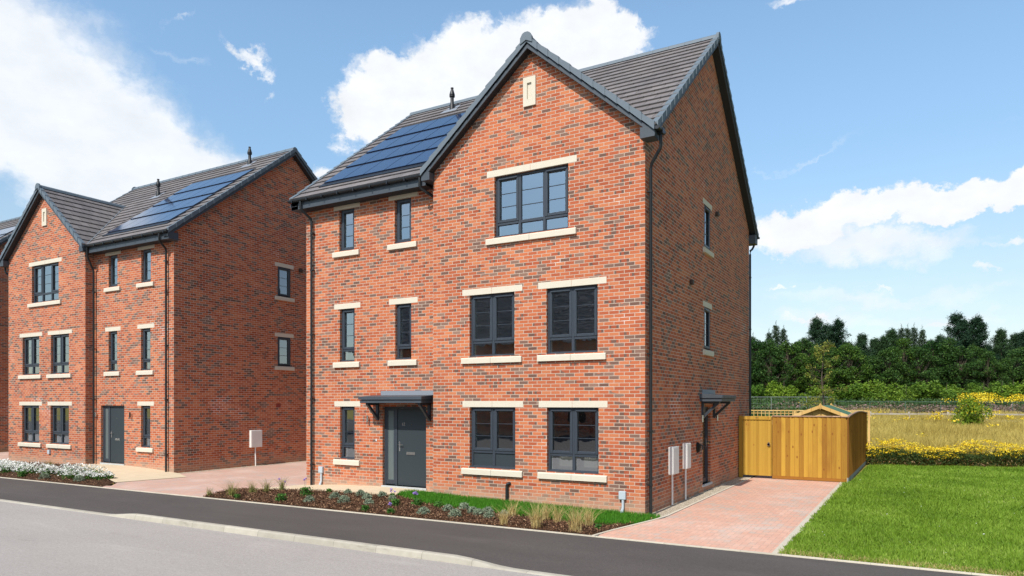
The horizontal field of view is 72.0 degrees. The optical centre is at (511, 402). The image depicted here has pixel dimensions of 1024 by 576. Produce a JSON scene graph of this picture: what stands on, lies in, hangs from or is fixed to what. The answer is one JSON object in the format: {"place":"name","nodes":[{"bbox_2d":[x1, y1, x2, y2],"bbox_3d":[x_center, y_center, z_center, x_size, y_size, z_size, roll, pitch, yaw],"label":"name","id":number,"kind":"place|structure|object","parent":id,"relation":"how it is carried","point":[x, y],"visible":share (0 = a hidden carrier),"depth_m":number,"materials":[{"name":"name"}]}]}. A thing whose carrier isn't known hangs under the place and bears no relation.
{"place":"outdoors","nodes":[
{"label":"outdoors","id":0,"kind":"place"},
{"bbox_2d":[0,460,113,486],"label":"planting bed","id":1,"kind":"object","parent":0,"point":[107,482],"visible":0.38,"depth_m":20.92,"materials":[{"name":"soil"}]},
{"bbox_2d":[0,458,114,479],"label":"white flowers","id":2,"kind":"object","parent":1,"relation":"on","point":[7,465],"visible":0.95,"depth_m":22.11,"materials":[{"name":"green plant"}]},
{"bbox_2d":[81,464,185,481],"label":"path","id":3,"kind":"structure","parent":0,"point":[122,473],"depth_m":22.35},
{"bbox_2d":[103,462,305,496],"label":"driveway","id":4,"kind":"structure","parent":0,"point":[193,484],"depth_m":20.77,"materials":[{"name":"pink brick"}]},
{"bbox_2d":[0,501,540,575],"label":"road","id":5,"kind":"structure","parent":0,"point":[38,541],"depth_m":11.14,"materials":[{"name":"grey asphalt"}]},
{"bbox_2d":[257,485,430,494],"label":"path","id":6,"kind":"structure","parent":0,"point":[370,489],"depth_m":17.87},
{"bbox_2d":[204,487,653,534],"bbox_3d":[-2.547,2.232,15.675,11.170,0.110,2.492,0,0,30],"label":"planting bed","id":7,"kind":"object","parent":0,"point":[431,507],"visible":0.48,"depth_m":14.67,"materials":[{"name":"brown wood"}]},
{"bbox_2d":[512,499,559,528],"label":"ornamental grass","id":8,"kind":"object","parent":7,"relation":"on","point":[536,522],"depth_m":12.82,"materials":[{"name":"beige plant"}]},
{"bbox_2d":[537,497,595,532],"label":"ornamental grass","id":9,"kind":"object","parent":7,"relation":"on","point":[574,525],"depth_m":12.40,"materials":[{"name":"beige plant"}]},
{"bbox_2d":[578,504,613,526],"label":"ornamental grass","id":10,"kind":"object","parent":7,"relation":"on","point":[587,521],"depth_m":12.98,"materials":[{"name":"beige plant"}]},
{"bbox_2d":[0,478,977,575],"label":"pavement","id":11,"kind":"structure","parent":0,"point":[566,554],"depth_m":11.84,"materials":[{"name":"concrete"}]},
{"bbox_2d":[0,0,1023,364],"label":"sky","id":12,"kind":"structure","parent":0,"point":[882,141],"materials":[{"name":"blue"}]},
{"bbox_2d":[398,489,659,524],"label":"turf grass","id":13,"kind":"structure","parent":0,"point":[605,517],"depth_m":14.91,"materials":[{"name":"green plant"}]},
{"bbox_2d":[63,403,1022,524],"bbox_3d":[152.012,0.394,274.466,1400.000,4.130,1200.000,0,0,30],"label":"ground","id":14,"kind":"structure","parent":0,"point":[754,476],"depth_m":26.13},
{"bbox_2d":[0,216,20,451],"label":"brick house","id":15,"kind":"structure","parent":14,"relation":"on","point":[7,227],"depth_m":32.95,"materials":[{"name":"brick"},{"name":"tile"},{"name":"glass"}]},
{"bbox_2d":[0,147,317,473],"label":"brick house","id":16,"kind":"structure","parent":14,"relation":"on","point":[159,325],"depth_m":25.12,"materials":[{"name":"brick"},{"name":"tile"},{"name":"glass"}]},
{"bbox_2d":[18,332,41,378],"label":"window","id":17,"kind":"structure","parent":16,"relation":"in","point":[29,336],"depth_m":26.71,"materials":[{"name":"beige glass"}]},
{"bbox_2d":[18,402,41,446],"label":"window","id":18,"kind":"structure","parent":16,"relation":"in","point":[32,405],"depth_m":26.72,"materials":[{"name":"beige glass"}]},
{"bbox_2d":[27,257,61,307],"bbox_3d":[-17.293,-4.437,26.172,2.253,1.685,0.202,0,0,30],"label":"window","id":19,"kind":"structure","parent":16,"relation":"in","point":[48,262],"depth_m":26.25,"materials":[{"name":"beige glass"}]},
{"bbox_2d":[46,329,71,377],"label":"window","id":20,"kind":"structure","parent":16,"relation":"in","point":[63,333],"depth_m":25.71,"materials":[{"name":"beige glass"}]},
{"bbox_2d":[46,402,71,448],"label":"window","id":21,"kind":"structure","parent":16,"relation":"in","point":[61,405],"depth_m":25.72,"materials":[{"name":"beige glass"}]},
{"bbox_2d":[104,251,120,291],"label":"window","id":22,"kind":"structure","parent":16,"relation":"in","point":[112,288],"depth_m":24.57,"materials":[{"name":"beige glass"}]},
{"bbox_2d":[104,326,120,375],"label":"window","id":23,"kind":"structure","parent":16,"relation":"in","point":[114,330],"depth_m":24.59,"materials":[{"name":"beige glass"}]},
{"bbox_2d":[103,405,123,462],"bbox_3d":[-13.853,1.102,24.597,1.391,2.013,0.110,0,0,30],"label":"front door","id":24,"kind":"structure","parent":16,"relation":"in","point":[113,416],"depth_m":24.65,"materials":[{"name":"grey metal"}]},
{"bbox_2d":[136,323,153,374],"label":"window","id":25,"kind":"structure","parent":16,"relation":"in","point":[142,326],"depth_m":23.68,"materials":[{"name":"beige glass"}]},
{"bbox_2d":[136,401,153,451],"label":"window","id":26,"kind":"structure","parent":16,"relation":"in","point":[146,404],"depth_m":23.68,"materials":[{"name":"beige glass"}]},
{"bbox_2d":[136,244,154,287],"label":"window","id":27,"kind":"structure","parent":16,"relation":"in","point":[147,283],"depth_m":23.65,"materials":[{"name":"beige glass"}]},
{"bbox_2d":[275,262,294,301],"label":"window","id":28,"kind":"structure","parent":16,"relation":"in","point":[281,266],"depth_m":26.81,"materials":[{"name":"beige glass"}]},
{"bbox_2d":[275,333,294,370],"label":"window","id":29,"kind":"structure","parent":16,"relation":"in","point":[281,336],"depth_m":26.80,"materials":[{"name":"clear glass"}]},
{"bbox_2d":[0,499,568,575],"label":"kerb","id":30,"kind":"structure","parent":14,"relation":"on","point":[414,553],"depth_m":11.91,"materials":[{"name":"concrete"}]},
{"bbox_2d":[0,477,990,575],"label":"pavement edging","id":31,"kind":"object","parent":14,"relation":"on","point":[523,529],"visible":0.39,"depth_m":12.54,"materials":[{"name":"concrete"}]},
{"bbox_2d":[287,31,759,513],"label":"brick house","id":32,"kind":"structure","parent":14,"relation":"on","point":[528,272],"depth_m":16.60,"materials":[{"name":"brick"},{"name":"tile"},{"name":"glass"}]},
{"bbox_2d":[332,202,359,257],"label":"window","id":33,"kind":"structure","parent":32,"relation":"in","point":[351,252],"depth_m":18.73,"materials":[{"name":"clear glass"}]},
{"bbox_2d":[333,302,359,367],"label":"window","id":34,"kind":"structure","parent":32,"relation":"in","point":[347,307],"depth_m":18.70,"materials":[{"name":"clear glass"}]},
{"bbox_2d":[333,401,359,465],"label":"window","id":35,"kind":"structure","parent":32,"relation":"in","point":[346,405],"depth_m":18.71,"materials":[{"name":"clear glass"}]},
{"bbox_2d":[387,192,417,250],"bbox_3d":[-2.724,-4.577,17.766,0.920,1.405,0.202,0,0,30],"label":"window","id":36,"kind":"structure","parent":32,"relation":"in","point":[407,244],"depth_m":17.76,"materials":[{"name":"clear glass"}]},
{"bbox_2d":[387,297,417,365],"bbox_3d":[-2.716,-1.782,17.761,0.910,1.695,0.202,0,0,30],"label":"window","id":37,"kind":"structure","parent":32,"relation":"in","point":[403,302],"depth_m":17.79,"materials":[{"name":"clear glass"}]},
{"bbox_2d":[384,407,425,486],"bbox_3d":[-2.673,1.102,17.789,1.391,2.013,0.110,0,0,30],"label":"front door","id":38,"kind":"structure","parent":32,"relation":"in","point":[404,427],"depth_m":17.81,"materials":[{"name":"grey metal"}]},
{"bbox_2d":[461,284,521,363],"bbox_3d":[-0.445,-1.767,16.112,1.600,1.725,0.202,0,0,30],"label":"window","id":39,"kind":"structure","parent":32,"relation":"in","point":[502,291],"depth_m":16.14,"materials":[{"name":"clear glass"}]},
{"bbox_2d":[461,401,522,476],"bbox_3d":[-0.434,0.808,16.106,1.615,1.695,0.202,0,0,30],"label":"window","id":40,"kind":"structure","parent":32,"relation":"in","point":[495,457],"depth_m":16.12,"materials":[{"name":"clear glass"}]},
{"bbox_2d":[485,155,576,245],"bbox_3d":[0.423,-4.437,15.614,2.253,1.685,0.202,0,0,30],"label":"window","id":41,"kind":"structure","parent":32,"relation":"in","point":[562,161],"depth_m":15.60,"materials":[{"name":"grey plastic"}]},
{"bbox_2d":[537,276,606,360],"bbox_3d":[1.292,-1.767,15.115,1.605,1.725,0.202,0,0,30],"label":"window","id":42,"kind":"structure","parent":32,"relation":"in","point":[590,283],"depth_m":15.13,"materials":[{"name":"grey plastic"}]},
{"bbox_2d":[537,401,607,482],"bbox_3d":[1.307,0.808,15.106,1.616,1.695,0.202,0,0,30],"label":"window","id":43,"kind":"structure","parent":32,"relation":"in","point":[573,407],"depth_m":15.12,"materials":[{"name":"grey plastic"}]},
{"bbox_2d":[703,406,708,482],"bbox_3d":[5.027,1.102,18.495,0.120,2.013,0.826,0,0,30],"label":"side door","id":44,"kind":"structure","parent":32,"relation":"in","point":[705,424],"depth_m":18.72,"materials":[{"name":"grey"}]},
{"bbox_2d":[703,198,713,257],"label":"window","id":45,"kind":"structure","parent":32,"relation":"in","point":[706,249],"depth_m":18.60,"materials":[{"name":"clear glass"}]},
{"bbox_2d":[703,301,713,356],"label":"window","id":46,"kind":"structure","parent":32,"relation":"in","point":[706,311],"depth_m":18.64,"materials":[{"name":"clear glass"}]},
{"bbox_2d":[594,478,750,535],"bbox_3d":[4.472,2.339,16.695,0.389,0.120,11.012,0,0,32],"label":"edging","id":47,"kind":"object","parent":14,"relation":"on","point":[598,534],"visible":0.36,"depth_m":14.49,"materials":[{"name":"concrete"}]},
{"bbox_2d":[652,475,755,516],"bbox_3d":[5.165,2.295,18.208,0.365,0.001,9.500,0,0,30],"label":"gravel strip","id":48,"kind":"object","parent":14,"relation":"on","point":[682,504],"visible":0.91,"depth_m":17.06,"materials":[{"name":"beige gravel"}]},
{"bbox_2d":[751,384,774,402],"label":"bush","id":49,"kind":"object","parent":14,"relation":"on","point":[756,392],"visible":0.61,"depth_m":77.48,"materials":[{"name":"green plant"}]},
{"bbox_2d":[751,338,782,388],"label":"broadleaf tree","id":50,"kind":"object","parent":14,"relation":"on","point":[756,346],"visible":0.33,"depth_m":86.77,"materials":[{"name":"green plant"}]},
{"bbox_2d":[751,339,793,392],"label":"broadleaf tree","id":51,"kind":"object","parent":14,"relation":"on","point":[775,350],"visible":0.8,"depth_m":85.21,"materials":[{"name":"green plant"}]},
{"bbox_2d":[766,320,791,383],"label":"spruce tree","id":52,"kind":"object","parent":14,"relation":"on","point":[776,333],"visible":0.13,"depth_m":96.81,"materials":[{"name":"green plant"}]},
{"bbox_2d":[751,401,821,415],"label":"bramble cover","id":53,"kind":"object","parent":14,"relation":"on","point":[767,412],"visible":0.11,"depth_m":50.79,"materials":[{"name":"green plant"}]},
{"bbox_2d":[765,380,809,403],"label":"bush","id":54,"kind":"object","parent":14,"relation":"on","point":[778,390],"visible":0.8,"depth_m":75.82,"materials":[{"name":"green plant"}]},
{"bbox_2d":[766,340,814,390],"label":"broadleaf tree","id":55,"kind":"object","parent":14,"relation":"on","point":[787,349],"visible":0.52,"depth_m":86.90,"materials":[{"name":"green plant"}]},
{"bbox_2d":[779,338,826,392],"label":"broadleaf tree","id":56,"kind":"object","parent":14,"relation":"on","point":[805,347],"visible":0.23,"depth_m":89.51,"materials":[{"name":"green plant"}]},
{"bbox_2d":[772,482,842,553],"bbox_3d":[6.755,2.315,15.457,0.152,0.068,11.040,0,0,30],"label":"concrete haunching","id":57,"kind":"object","parent":14,"relation":"on","point":[796,530],"visible":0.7,"depth_m":13.31,"materials":[{"name":"beige concrete"}]},
{"bbox_2d":[772,415,847,481],"bbox_3d":[8.745,1.341,20.745,2.070,1.915,0.155,0,0,30],"label":"closeboard fence","id":58,"kind":"object","parent":14,"relation":"on","point":[813,448],"visible":0.98,"depth_m":20.70,"materials":[{"name":"brown wood"}]},
{"bbox_2d":[739,416,771,476],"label":"garden gate","id":59,"kind":"structure","parent":58,"relation":"attached to","point":[755,445],"depth_m":21.46,"materials":[{"name":"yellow wood"}]},
{"bbox_2d":[751,410,869,462],"bbox_3d":[7.960,1.299,30.152,13.125,2.000,0.080,0,0,30],"label":"trellis fence","id":60,"kind":"object","parent":14,"relation":"on","point":[795,412],"visible":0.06,"depth_m":28.09,"materials":[{"name":"brown wood"}]},
{"bbox_2d":[797,347,836,394],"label":"broadleaf tree","id":61,"kind":"object","parent":14,"relation":"on","point":[807,360],"visible":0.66,"depth_m":85.48,"materials":[{"name":"green plant"}]},
{"bbox_2d":[803,316,837,377],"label":"pine tree","id":62,"kind":"object","parent":14,"relation":"on","point":[815,332],"visible":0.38,"depth_m":96.54,"materials":[{"name":"green plant"}]},
{"bbox_2d":[798,340,847,407],"bbox_3d":[13.634,-0.122,31.036,1.933,5.232,1.593,0,0,-8],"label":"young tree","id":63,"kind":"object","parent":14,"relation":"on","point":[820,349],"visible":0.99,"depth_m":31.00,"materials":[{"name":"green plant"}]},
{"bbox_2d":[806,385,841,401],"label":"bush","id":64,"kind":"object","parent":14,"relation":"on","point":[813,392],"visible":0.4,"depth_m":75.48,"materials":[{"name":"green plant"}]},
{"bbox_2d":[810,346,855,391],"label":"broadleaf tree","id":65,"kind":"object","parent":14,"relation":"on","point":[833,354],"visible":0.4,"depth_m":87.08,"materials":[{"name":"green plant"}]},
{"bbox_2d":[823,315,853,375],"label":"pine tree","id":66,"kind":"object","parent":14,"relation":"on","point":[837,336],"visible":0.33,"depth_m":96.52,"materials":[{"name":"green plant"}]},
{"bbox_2d":[826,342,874,390],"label":"broadleaf tree","id":67,"kind":"object","parent":14,"relation":"on","point":[852,353],"visible":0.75,"depth_m":86.04,"materials":[{"name":"green plant"}]},
{"bbox_2d":[830,383,876,404],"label":"bush","id":68,"kind":"object","parent":14,"relation":"on","point":[850,392],"visible":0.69,"depth_m":73.27,"materials":[{"name":"green plant"}]},
{"bbox_2d":[847,411,867,482],"bbox_3d":[11.572,1.289,23.532,0.080,2.020,7.712,0,0,30],"label":"closeboard fence","id":69,"kind":"object","parent":14,"relation":"on","point":[856,438],"visible":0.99,"depth_m":22.66,"materials":[{"name":"wood"}]},
{"bbox_2d":[852,333,875,371],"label":"pine tree","id":70,"kind":"object","parent":14,"relation":"on","point":[862,342],"visible":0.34,"depth_m":95.53,"materials":[{"name":"green plant"}]},
{"bbox_2d":[845,379,890,399],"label":"bush","id":71,"kind":"object","parent":14,"relation":"on","point":[866,387],"visible":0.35,"depth_m":73.87,"materials":[{"name":"green plant"}]},
{"bbox_2d":[857,355,894,386],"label":"broadleaf tree","id":72,"kind":"object","parent":14,"relation":"on","point":[881,368],"visible":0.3,"depth_m":86.25,"materials":[{"name":"green plant"}]},
{"bbox_2d":[870,334,891,367],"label":"pine tree","id":73,"kind":"object","parent":14,"relation":"on","point":[883,342],"visible":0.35,"depth_m":96.72,"materials":[{"name":"green plant"}]},
{"bbox_2d":[861,382,903,400],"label":"bush","id":74,"kind":"object","parent":14,"relation":"on","point":[885,395],"visible":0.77,"depth_m":72.79,"materials":[{"name":"green plant"}]},
{"bbox_2d":[751,391,1023,412],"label":"bramble cover","id":75,"kind":"object","parent":14,"relation":"on","point":[849,403],"visible":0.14,"depth_m":67.46,"materials":[{"name":"green plant"}]},
{"bbox_2d":[751,400,1023,413],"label":"willowherb","id":76,"kind":"object","parent":14,"relation":"on","point":[995,408],"visible":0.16,"depth_m":54.57,"materials":[{"name":"green plant"}]},
{"bbox_2d":[777,553,1001,575],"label":"edging","id":77,"kind":"object","parent":14,"relation":"on","point":[891,565],"visible":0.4,"depth_m":9.87,"materials":[{"name":"concrete"}]},
{"bbox_2d":[868,345,911,388],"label":"broadleaf tree","id":78,"kind":"object","parent":14,"relation":"on","point":[889,354],"visible":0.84,"depth_m":84.87,"materials":[{"name":"green plant"}]},
{"bbox_2d":[885,327,902,368],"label":"pine tree","id":79,"kind":"object","parent":14,"relation":"on","point":[892,335],"visible":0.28,"depth_m":97.61,"materials":[{"name":"green plant"}]},
{"bbox_2d":[773,406,1023,465],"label":"meadow grass","id":80,"kind":"structure","parent":14,"relation":"on","point":[943,432],"depth_m":35.05,"materials":[{"name":"yellow plant"}]},
{"bbox_2d":[871,410,1023,435],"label":"meadow flowers","id":81,"kind":"object","parent":80,"relation":"on","point":[938,413],"visible":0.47,"depth_m":43.63,"materials":[{"name":"yellow plant"}]},
{"bbox_2d":[881,337,925,393],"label":"broadleaf tree","id":82,"kind":"object","parent":14,"relation":"on","point":[903,348],"visible":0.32,"depth_m":87.41,"materials":[{"name":"green plant"}]},
{"bbox_2d":[803,401,1012,412],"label":"fence","id":83,"kind":"object","parent":14,"relation":"on","point":[919,404],"visible":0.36,"depth_m":51.42,"materials":[{"name":"green metal"}]},
{"bbox_2d":[896,344,943,385],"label":"broadleaf tree","id":84,"kind":"object","parent":14,"relation":"on","point":[922,353],"visible":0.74,"depth_m":85.06,"materials":[{"name":"green plant"}]},
{"bbox_2d":[905,384,955,400],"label":"bush","id":85,"kind":"object","parent":14,"relation":"on","point":[914,394],"visible":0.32,"depth_m":74.68,"materials":[{"name":"green plant"}]},
{"bbox_2d":[911,379,958,400],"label":"bush","id":86,"kind":"object","parent":14,"relation":"on","point":[935,390],"visible":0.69,"depth_m":73.38,"materials":[{"name":"green plant"}]},
{"bbox_2d":[910,340,964,387],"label":"broadleaf tree","id":87,"kind":"object","parent":14,"relation":"on","point":[929,346],"visible":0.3,"depth_m":86.84,"materials":[{"name":"green plant"}]},
{"bbox_2d":[865,438,1023,466],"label":"yellow flower bank","id":88,"kind":"structure","parent":14,"relation":"on","point":[916,456],"depth_m":25.91,"materials":[{"name":"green plant"}]},
{"bbox_2d":[867,411,1023,421],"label":"post and rail fence","id":89,"kind":"object","parent":14,"relation":"on","point":[947,413],"visible":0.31,"depth_m":45.44,"materials":[{"name":"wood"}]},
{"bbox_2d":[924,337,974,393],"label":"broadleaf tree","id":90,"kind":"object","parent":14,"relation":"on","point":[947,347],"visible":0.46,"depth_m":85.85,"materials":[{"name":"green plant"}]},
{"bbox_2d":[933,383,972,400],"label":"bush","id":91,"kind":"object","parent":14,"relation":"on","point":[955,388],"visible":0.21,"depth_m":74.43,"materials":[{"name":"green plant"}]},
{"bbox_2d":[937,311,979,377],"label":"pine tree","id":92,"kind":"object","parent":14,"relation":"on","point":[959,327],"visible":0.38,"depth_m":96.49,"materials":[{"name":"green plant"}]},
{"bbox_2d":[937,345,984,391],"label":"broadleaf tree","id":93,"kind":"object","parent":14,"relation":"on","point":[967,356],"visible":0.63,"depth_m":85.38,"materials":[{"name":"green plant"}]},
{"bbox_2d":[950,396,992,425],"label":"round shrub","id":94,"kind":"object","parent":14,"relation":"on","point":[969,410],"visible":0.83,"depth_m":40.70,"materials":[{"name":"green plant"}]},
{"bbox_2d":[955,344,1000,389],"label":"broadleaf tree","id":95,"kind":"object","parent":14,"relation":"on","point":[978,352],"visible":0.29,"depth_m":86.79,"materials":[{"name":"green plant"}]},
{"bbox_2d":[960,313,999,368],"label":"pine tree","id":96,"kind":"object","parent":14,"relation":"on","point":[979,325],"visible":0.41,"depth_m":96.25,"materials":[{"name":"green plant"}]},
{"bbox_2d":[966,382,993,397],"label":"bush","id":97,"kind":"object","parent":14,"relation":"on","point":[971,388],"visible":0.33,"depth_m":78.25,"materials":[{"name":"green plant"}]},
{"bbox_2d":[940,391,1023,403],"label":"yellow wildflowers","id":98,"kind":"object","parent":14,"relation":"on","point":[981,396],"visible":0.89,"depth_m":66.88,"materials":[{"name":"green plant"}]},
{"bbox_2d":[968,350,1009,387],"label":"broadleaf tree","id":99,"kind":"object","parent":14,"relation":"on","point":[996,365],"visible":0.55,"depth_m":85.66,"materials":[{"name":"green plant"}]},
{"bbox_2d":[976,380,1022,401],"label":"bush","id":100,"kind":"object","parent":14,"relation":"on","point":[994,386],"visible":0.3,"depth_m":75.71,"materials":[{"name":"green plant"}]},
{"bbox_2d":[989,327,1017,370],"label":"pine tree","id":101,"kind":"object","parent":14,"relation":"on","point":[1000,342],"visible":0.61,"depth_m":95.67,"materials":[{"name":"green plant"}]},
{"bbox_2d":[984,357,1022,385],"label":"broadleaf tree","id":102,"kind":"object","parent":14,"relation":"on","point":[1008,368],"visible":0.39,"depth_m":86.02,"materials":[{"name":"green plant"}]},
{"bbox_2d":[986,379,1023,403],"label":"bush","id":103,"kind":"object","parent":14,"relation":"on","point":[1005,394],"visible":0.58,"depth_m":73.07,"materials":[{"name":"green plant"}]},
{"bbox_2d":[998,347,1023,384],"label":"broadleaf tree","id":104,"kind":"object","parent":14,"relation":"on","point":[1015,358],"visible":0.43,"depth_m":87.53,"materials":[{"name":"green plant"}]},
{"bbox_2d":[1010,330,1023,355],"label":"pine tree","id":105,"kind":"object","parent":14,"relation":"on","point":[1020,337],"visible":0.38,"depth_m":96.94,"materials":[{"name":"green plant"}]},
{"bbox_2d":[599,475,838,552],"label":"driveway","id":106,"kind":"structure","parent":0,"point":[760,513],"depth_m":13.96,"materials":[{"name":"brick"}]},
{"bbox_2d":[792,403,852,415],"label":"garden shed","id":107,"kind":"structure","parent":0,"point":[826,410],"depth_m":24.04,"materials":[{"name":"beige wood"}]},
{"bbox_2d":[779,464,1023,575],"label":"lawn","id":108,"kind":"structure","parent":0,"point":[975,560],"depth_m":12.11,"materials":[{"name":"plant"}]},
{"bbox_2d":[778,548,1023,575],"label":"lawn edge","id":109,"kind":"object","parent":108,"relation":"on","point":[883,562],"depth_m":9.93,"materials":[{"name":"green plant"}]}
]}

